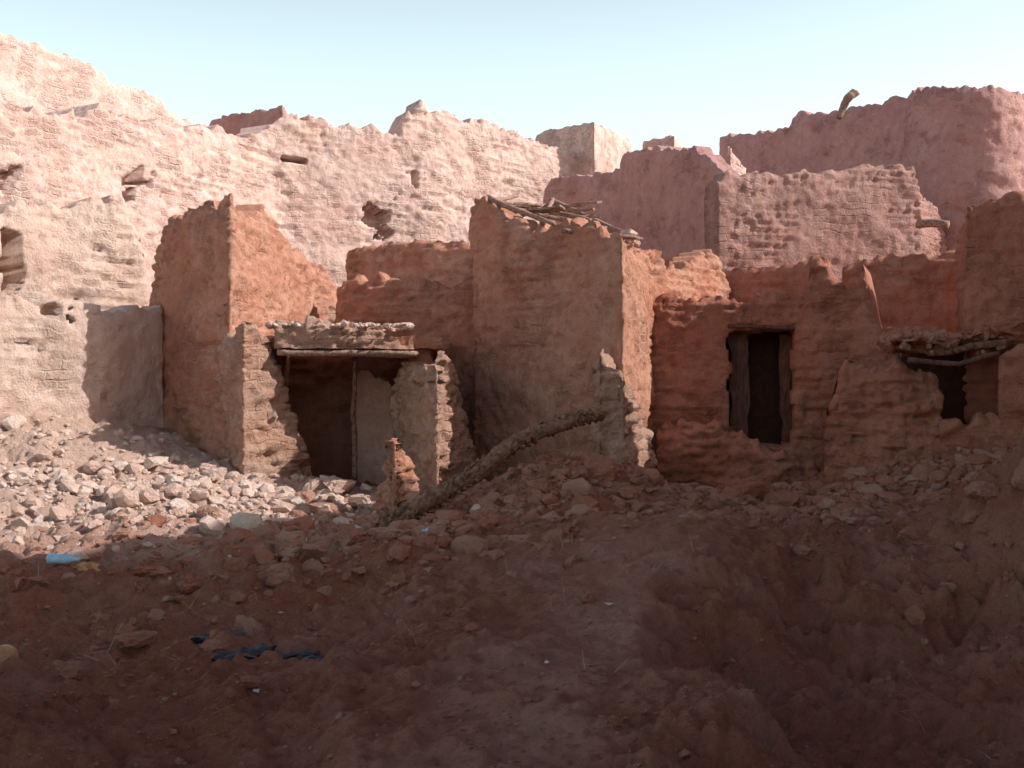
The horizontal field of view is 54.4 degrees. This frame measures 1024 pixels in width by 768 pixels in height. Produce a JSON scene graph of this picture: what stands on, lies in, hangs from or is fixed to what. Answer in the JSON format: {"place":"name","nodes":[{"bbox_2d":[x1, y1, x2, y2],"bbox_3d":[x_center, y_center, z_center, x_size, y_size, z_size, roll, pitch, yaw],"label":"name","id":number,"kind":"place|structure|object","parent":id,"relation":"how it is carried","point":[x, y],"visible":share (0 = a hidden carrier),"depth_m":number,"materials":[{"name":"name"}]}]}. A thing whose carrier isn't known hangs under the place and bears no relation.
{"place":"outdoors","nodes":[
{"label":"outdoors","id":0,"kind":"place"},
{"bbox_2d":[0,415,1023,767],"bbox_3d":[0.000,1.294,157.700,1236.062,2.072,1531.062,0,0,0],"label":"ground","id":1,"kind":"structure","parent":0,"point":[958,723],"depth_m":6.77,"materials":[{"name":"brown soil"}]},
{"bbox_2d":[0,644,18,662],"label":"stone","id":2,"kind":"object","parent":1,"relation":"on","point":[7,651],"visible":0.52,"depth_m":5.64,"materials":[{"name":"beige stone"}]},
{"bbox_2d":[46,553,80,563],"bbox_3d":[-3.612,1.411,8.026,0.280,0.084,0.084,0,0,10],"label":"plastic bottle","id":3,"kind":"object","parent":1,"relation":"on","point":[53,558],"visible":1,"depth_m":8.00,"materials":[{"name":"blue plastic"}]},
{"bbox_2d":[0,195,147,310],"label":"ruined mud brick wall","id":4,"kind":"structure","parent":1,"relation":"on","point":[87,250],"depth_m":15.73,"materials":[{"name":"beige brick"}]},
{"bbox_2d":[0,292,164,427],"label":"mud brick wall","id":5,"kind":"structure","parent":1,"relation":"on","point":[70,360],"depth_m":13.59,"materials":[{"name":"beige brick"}]},
{"bbox_2d":[72,562,100,573],"bbox_3d":[-3.447,1.524,8.040,0.214,0.164,0.201,0,0,44],"label":"crushed carton","id":6,"kind":"object","parent":1,"relation":"on","point":[82,567],"visible":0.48,"depth_m":8.02,"materials":[{"name":"cardboard"}]},
{"bbox_2d":[0,33,206,125],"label":"mud brick wall","id":7,"kind":"structure","parent":1,"relation":"on","point":[41,77],"depth_m":23.39,"materials":[{"name":"beige brick"}]},
{"bbox_2d":[190,632,246,643],"bbox_3d":[-2.004,1.767,6.786,0.435,0.137,0.273,0,0,0],"label":"plastic bag","id":8,"kind":"object","parent":1,"relation":"on","point":[200,638],"visible":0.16,"depth_m":6.72,"materials":[{"name":"black plastic"}]},
{"bbox_2d":[149,193,339,459],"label":"tall walls","id":9,"kind":"structure","parent":1,"relation":"on","point":[222,267],"depth_m":14.43,"materials":[{"name":"brown brick"}]},
{"bbox_2d":[209,105,288,134],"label":"mud brick wall","id":10,"kind":"structure","parent":1,"relation":"on","point":[234,123],"depth_m":25.93,"materials":[{"name":"brown brick"}]},
{"bbox_2d":[211,642,301,661],"bbox_3d":[-1.603,1.742,6.233,0.587,0.188,0.374,0,0,0],"label":"black plastic bag","id":11,"kind":"object","parent":1,"relation":"on","point":[257,649],"visible":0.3,"depth_m":6.22,"materials":[{"name":"black plastic"}]},
{"bbox_2d":[215,321,312,478],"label":"crumbling pier","id":12,"kind":"structure","parent":1,"relation":"on","point":[261,426],"depth_m":13.23,"materials":[{"name":"brown brick"}]},
{"bbox_2d":[0,415,564,579],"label":"rubble pile","id":13,"kind":"object","parent":1,"relation":"on","point":[139,493],"visible":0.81,"depth_m":11.57,"materials":[{"name":"beige stone"}]},
{"bbox_2d":[238,475,370,504],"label":"boulders","id":14,"kind":"object","parent":1,"relation":"on","point":[337,485],"visible":0.61,"depth_m":12.71,"materials":[{"name":"beige stone"}]},
{"bbox_2d":[0,93,610,305],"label":"long mud brick wall","id":15,"kind":"structure","parent":1,"relation":"on","point":[325,193],"depth_m":22.84,"materials":[{"name":"beige brick"}]},
{"bbox_2d":[290,648,324,658],"bbox_3d":[-1.298,1.758,6.351,0.334,0.110,0.223,0,0,0],"label":"black plastic bag","id":16,"kind":"object","parent":1,"relation":"on","point":[305,653],"visible":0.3,"depth_m":6.35,"materials":[{"name":"black plastic"}]},
{"bbox_2d":[13,521,612,692],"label":"paper scraps","id":17,"kind":"object","parent":1,"relation":"on","point":[257,690],"visible":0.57,"depth_m":6.99,"materials":[{"name":"paper"}]},
{"bbox_2d":[327,305,335,323],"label":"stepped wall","id":18,"kind":"structure","parent":1,"relation":"on","point":[331,316],"depth_m":17.90,"materials":[{"name":"beige brick"}]},
{"bbox_2d":[350,356,357,479],"bbox_3d":[-2.256,0.485,14.197,0.110,1.773,0.109,0,0,0],"label":"door post","id":19,"kind":"object","parent":1,"relation":"on","point":[353,425],"depth_m":14.18,"materials":[{"name":"brown wood"}]},
{"bbox_2d":[288,343,450,479],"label":"room back wall","id":20,"kind":"structure","parent":1,"relation":"on","point":[320,393],"depth_m":16.02,"materials":[{"name":"brown brick"}]},
{"bbox_2d":[356,369,399,485],"bbox_3d":[-2.013,0.986,14.914,0.686,2.429,0.243,0,0,26],"label":"plaster partition","id":21,"kind":"object","parent":1,"relation":"on","point":[374,425],"visible":0.56,"depth_m":14.85,"materials":[{"name":"brown paint"}]},
{"bbox_2d":[370,438,419,512],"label":"ruined mud brick wall","id":22,"kind":"structure","parent":1,"relation":"on","point":[397,485],"depth_m":11.93,"materials":[{"name":"brown brick"}]},
{"bbox_2d":[335,271,474,439],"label":"ruined mud brick wall","id":23,"kind":"structure","parent":1,"relation":"on","point":[429,308],"depth_m":16.62,"materials":[{"name":"brown brick"}]},
{"bbox_2d":[345,239,473,287],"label":"ruined mud brick wall","id":24,"kind":"structure","parent":1,"relation":"on","point":[450,264],"depth_m":20.06,"materials":[{"name":"brown brick"}]},
{"bbox_2d":[408,349,433,363],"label":"room side wall","id":25,"kind":"structure","parent":1,"relation":"on","point":[425,355],"depth_m":13.91,"materials":[{"name":"brown brick"}]},
{"bbox_2d":[264,335,442,356],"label":"roof","id":26,"kind":"structure","parent":25,"relation":"on","point":[434,345],"depth_m":13.74,"materials":[{"name":"brown wood"}]},
{"bbox_2d":[277,348,417,357],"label":"lintel back","id":27,"kind":"structure","parent":26,"relation":"attached to","point":[334,349],"depth_m":13.56,"materials":[{"name":"brown wood"}]},
{"bbox_2d":[274,315,413,349],"bbox_3d":[-2.296,-0.701,13.641,1.861,0.463,0.712,0,0,-12],"label":"roof edge","id":28,"kind":"object","parent":27,"relation":"on","point":[307,335],"visible":0.94,"depth_m":13.32,"materials":[{"name":"brown stone"}]},
{"bbox_2d":[264,319,413,330],"bbox_3d":[-2.328,-0.792,13.719,2.007,0.160,1.058,0,0,0],"label":"roof rubble","id":29,"kind":"object","parent":28,"relation":"on","point":[343,323],"visible":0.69,"depth_m":13.34,"materials":[{"name":"beige stone"}]},
{"bbox_2d":[277,350,417,355],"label":"lintel","id":30,"kind":"structure","parent":27,"relation":"attached to","point":[339,353],"depth_m":13.32,"materials":[{"name":"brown wood"}]},
{"bbox_2d":[389,350,476,490],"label":"ruined mud brick wall","id":31,"kind":"structure","parent":1,"relation":"on","point":[427,413],"depth_m":13.18,"materials":[{"name":"brown brick"}]},
{"bbox_2d":[139,454,831,592],"bbox_3d":[0.088,1.294,10.654,8.252,0.938,5.470,0,0,-34],"label":"rubble pile","id":32,"kind":"object","parent":1,"relation":"on","point":[484,517],"visible":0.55,"depth_m":10.59,"materials":[{"name":"brown stone"}]},
{"bbox_2d":[379,406,604,526],"bbox_3d":[-0.129,0.989,11.441,2.886,1.434,0.454,0,0,-27],"label":"fallen palm trunk","id":33,"kind":"object","parent":1,"relation":"on","point":[434,497],"visible":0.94,"depth_m":11.17,"materials":[{"name":"brown wood"}]},
{"bbox_2d":[0,428,1023,624],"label":"boulders","id":34,"kind":"object","parent":1,"relation":"on","point":[604,467],"visible":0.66,"depth_m":9.59,"materials":[{"name":"brown stone"}]},
{"bbox_2d":[0,451,1023,767],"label":"scattered stones","id":35,"kind":"object","parent":1,"relation":"on","point":[614,719],"visible":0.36,"depth_m":7.15,"materials":[{"name":"brown stone"}]},
{"bbox_2d":[9,515,1018,759],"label":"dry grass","id":36,"kind":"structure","parent":1,"relation":"on","point":[557,613],"depth_m":7.05,"materials":[{"name":"plant"}]},
{"bbox_2d":[14,504,1023,758],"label":"mud clods","id":37,"kind":"object","parent":1,"relation":"on","point":[130,636],"visible":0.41,"depth_m":8.27,"materials":[{"name":"brown soil"}]},
{"bbox_2d":[535,122,631,174],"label":"mud brick tower","id":38,"kind":"structure","parent":1,"relation":"on","point":[593,147],"depth_m":28.98,"materials":[{"name":"beige brick"}]},
{"bbox_2d":[468,196,731,481],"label":"walls","id":39,"kind":"structure","parent":1,"relation":"on","point":[556,311],"depth_m":14.22,"materials":[{"name":"brown brick"}]},
{"bbox_2d":[495,194,518,200],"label":"roof pole","id":40,"kind":"object","parent":39,"relation":"on","point":[509,197],"visible":0.62,"depth_m":16.45,"materials":[{"name":"brown wood"}]},
{"bbox_2d":[487,195,555,225],"bbox_3d":[0.103,-2.544,14.542,1.035,0.690,1.347,0,0,0],"label":"roof pole","id":41,"kind":"object","parent":39,"relation":"on","point":[492,199],"visible":0.99,"depth_m":14.55,"materials":[{"name":"wood"}]},
{"bbox_2d":[512,202,554,213],"bbox_3d":[0.376,-2.816,15.893,0.782,0.540,1.829,0,0,0],"label":"roof pole","id":42,"kind":"object","parent":39,"relation":"on","point":[544,205],"visible":0.33,"depth_m":16.25,"materials":[{"name":"brown wood"}]},
{"bbox_2d":[540,197,554,226],"bbox_3d":[0.547,-2.670,15.347,0.100,0.845,2.332,0,0,5],"label":"roof pole","id":43,"kind":"object","parent":39,"relation":"on","point":[550,204],"visible":0.54,"depth_m":15.76,"materials":[{"name":"brown wood"}]},
{"bbox_2d":[519,204,591,221],"bbox_3d":[0.454,-2.696,15.447,1.417,0.704,2.148,0,0,0],"label":"roof pole","id":44,"kind":"object","parent":39,"relation":"on","point":[563,214],"visible":0.29,"depth_m":14.86,"materials":[{"name":"brown wood"}]},
{"bbox_2d":[512,202,541,206],"bbox_3d":[0.100,-2.841,15.687,0.760,0.078,0.180,0,0,-20],"label":"roof board","id":45,"kind":"object","parent":44,"relation":"on","point":[531,204],"visible":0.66,"depth_m":15.69,"materials":[{"name":"brown wood"}]},
{"bbox_2d":[569,214,599,217],"bbox_3d":[1.061,-2.463,14.609,0.450,0.074,0.168,0,0,0],"label":"roof board","id":46,"kind":"object","parent":44,"relation":"attached to","point":[590,215],"visible":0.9,"depth_m":14.54,"materials":[{"name":"brown wood"}]},
{"bbox_2d":[521,204,613,232],"bbox_3d":[0.907,-2.575,15.549,1.562,0.917,2.548,0,0,0],"label":"roof pole","id":47,"kind":"object","parent":39,"relation":"on","point":[609,230],"visible":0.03,"depth_m":14.67,"materials":[{"name":"brown wood"}]},
{"bbox_2d":[561,207,594,211],"bbox_3d":[0.928,-2.712,15.497,0.754,0.093,0.204,0,0,20],"label":"roof board","id":48,"kind":"object","parent":47,"relation":"on","point":[581,210],"visible":0.56,"depth_m":15.37,"materials":[{"name":"brown wood"}]},
{"bbox_2d":[536,213,607,227],"bbox_3d":[0.870,-2.383,14.547,1.066,0.224,0.078,0,0,-5],"label":"roof pole","id":49,"kind":"object","parent":39,"relation":"attached to","point":[546,216],"visible":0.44,"depth_m":14.49,"materials":[{"name":"brown wood"}]},
{"bbox_2d":[548,197,623,232],"bbox_3d":[1.120,-2.652,15.601,0.122,1.072,2.973,0,0,-18],"label":"roof pole","id":50,"kind":"object","parent":39,"relation":"on","point":[610,227],"visible":0.43,"depth_m":15.15,"materials":[{"name":"brown wood"}]},
{"bbox_2d":[561,228,638,239],"bbox_3d":[1.226,-2.081,13.800,1.111,0.145,0.083,0,0,-11],"label":"roof pole","id":51,"kind":"object","parent":39,"relation":"attached to","point":[570,231],"visible":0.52,"depth_m":13.82,"materials":[{"name":"brown wood"}]},
{"bbox_2d":[620,229,642,246],"bbox_3d":[0.859,-2.165,14.931,2.917,0.435,0.748,0,0,39],"label":"roof rubble","id":52,"kind":"object","parent":39,"relation":"on","point":[637,242],"visible":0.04,"depth_m":13.93,"materials":[{"name":"beige stone"}]},
{"bbox_2d":[632,246,661,258],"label":"roof mud","id":53,"kind":"structure","parent":39,"relation":"attached to","point":[653,254],"depth_m":15.73,"materials":[{"name":"brown soil"}]},
{"bbox_2d":[587,349,657,468],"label":"broken pier","id":54,"kind":"structure","parent":1,"relation":"on","point":[620,432],"depth_m":12.74,"materials":[{"name":"brown brick"}]},
{"bbox_2d":[543,145,740,260],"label":"mud brick wall","id":55,"kind":"structure","parent":1,"relation":"on","point":[653,197],"depth_m":20.73,"materials":[{"name":"brown brick"}]},
{"bbox_2d":[642,135,682,148],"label":"mud brick tower","id":56,"kind":"structure","parent":1,"relation":"on","point":[671,140],"depth_m":27.57,"materials":[{"name":"beige brick"}]},
{"bbox_2d":[724,146,745,174],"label":"ruined mud brick wall","id":57,"kind":"structure","parent":1,"relation":"on","point":[731,159],"depth_m":19.83,"materials":[{"name":"beige brick"}]},
{"bbox_2d":[656,418,819,488],"bbox_3d":[3.241,1.355,14.257,2.305,1.715,0.660,0,0,12],"label":"base ledge","id":58,"kind":"object","parent":1,"relation":"on","point":[713,453],"visible":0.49,"depth_m":14.11,"materials":[{"name":"brown brick"}]},
{"bbox_2d":[466,415,1013,528],"bbox_3d":[4.569,1.034,11.761,10.224,1.286,5.655,0,0,0],"label":"rubble pile","id":59,"kind":"object","parent":1,"relation":"on","point":[781,502],"visible":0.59,"depth_m":11.63,"materials":[{"name":"brown stone"}]},
{"bbox_2d":[650,255,901,471],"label":"front wall","id":60,"kind":"structure","parent":1,"relation":"on","point":[830,317],"depth_m":14.47,"materials":[{"name":"brown brick"}]},
{"bbox_2d":[727,332,749,436],"bbox_3d":[3.416,0.071,15.003,0.327,1.775,0.118,0,0,7],"label":"door plank","id":61,"kind":"object","parent":60,"relation":"attached to","point":[738,379],"depth_m":14.97,"materials":[{"name":"brown wood"}]},
{"bbox_2d":[727,332,790,443],"bbox_3d":[3.862,0.066,15.448,1.032,1.924,0.099,0,0,6],"label":"doorway back","id":62,"kind":"structure","parent":60,"relation":"attached to","point":[764,419],"depth_m":15.42,"materials":[{"name":"black"}]},
{"bbox_2d":[728,324,793,329],"bbox_3d":[3.621,-0.828,14.497,0.943,0.106,0.073,0,0,12],"label":"door lintel","id":63,"kind":"structure","parent":60,"relation":"attached to","point":[779,327],"depth_m":14.47,"materials":[{"name":"brown wood"}]},
{"bbox_2d":[779,334,791,440],"bbox_3d":[4.146,0.053,15.052,0.222,1.617,0.114,0,0,0],"label":"door plank","id":64,"kind":"object","parent":60,"relation":"attached to","point":[785,348],"depth_m":15.03,"materials":[{"name":"brown wood"}]},
{"bbox_2d":[725,257,830,302],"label":"ruined mud brick wall","id":65,"kind":"structure","parent":1,"relation":"on","point":[747,284],"depth_m":16.75,"materials":[{"name":"brown brick"}]},
{"bbox_2d":[719,95,906,175],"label":"mud brick house","id":66,"kind":"structure","parent":1,"relation":"on","point":[855,136],"depth_m":23.29,"materials":[{"name":"brown brick"}]},
{"bbox_2d":[836,88,859,119],"bbox_3d":[7.389,-6.158,21.906,0.530,0.678,0.299,0,0,0],"label":"roof stick","id":67,"kind":"object","parent":66,"relation":"on","point":[850,95],"visible":1,"depth_m":21.84,"materials":[{"name":"brown wood"}]},
{"bbox_2d":[704,164,947,281],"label":"ruined mud brick wall","id":68,"kind":"structure","parent":1,"relation":"on","point":[856,215],"depth_m":17.89,"materials":[{"name":"brown brick"}]},
{"bbox_2d":[915,219,949,228],"bbox_3d":[7.353,-2.794,17.403,0.171,0.225,0.591,0,0,-38],"label":"water spout","id":69,"kind":"object","parent":68,"relation":"attached to","point":[927,223],"visible":1,"depth_m":17.34,"materials":[{"name":"brown wood"}]},
{"bbox_2d":[842,250,957,332],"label":"ruined mud brick wall","id":70,"kind":"structure","parent":1,"relation":"on","point":[911,290],"depth_m":16.27,"materials":[{"name":"brown brick"}]},
{"bbox_2d":[824,321,1023,481],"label":"collapsed roof shelter","id":71,"kind":"object","parent":1,"relation":"on","point":[911,403],"visible":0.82,"depth_m":12.53,"materials":[{"name":"brown brick"}]},
{"bbox_2d":[901,84,1023,250],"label":"rounded mud tower","id":72,"kind":"structure","parent":1,"relation":"on","point":[964,147],"depth_m":19.36,"materials":[{"name":"brown brick"}]},
{"bbox_2d":[955,191,1023,423],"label":"ruined mud brick wall","id":73,"kind":"structure","parent":1,"relation":"on","point":[989,263],"depth_m":13.29,"materials":[{"name":"brown brick"}]},
{"bbox_2d":[0,0,1023,154],"label":"sky","id":74,"kind":"structure","parent":0,"point":[695,72],"materials":[{"name":"blue"}]},
{"bbox_2d":[513,205,529,208],"bbox_3d":[-0.058,-2.720,15.389,0.680,0.108,0.225,0,0,0],"label":"roof board","id":75,"kind":"object","parent":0,"point":[524,206],"visible":0.14,"depth_m":15.35,"materials":[{"name":"wood"}]},
{"bbox_2d":[524,204,565,213],"bbox_3d":[0.462,-2.572,14.750,0.653,0.088,0.559,0,0,0],"label":"roof board","id":76,"kind":"object","parent":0,"point":[556,208],"visible":0.77,"depth_m":14.65,"materials":[{"name":"brown wood"}]},
{"bbox_2d":[562,201,601,207],"bbox_3d":[0.946,-2.629,14.615,0.722,0.078,0.594,0,0,0],"label":"roof board","id":77,"kind":"object","parent":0,"point":[579,204],"visible":0.8,"depth_m":14.51,"materials":[{"name":"wood"}]}
]}

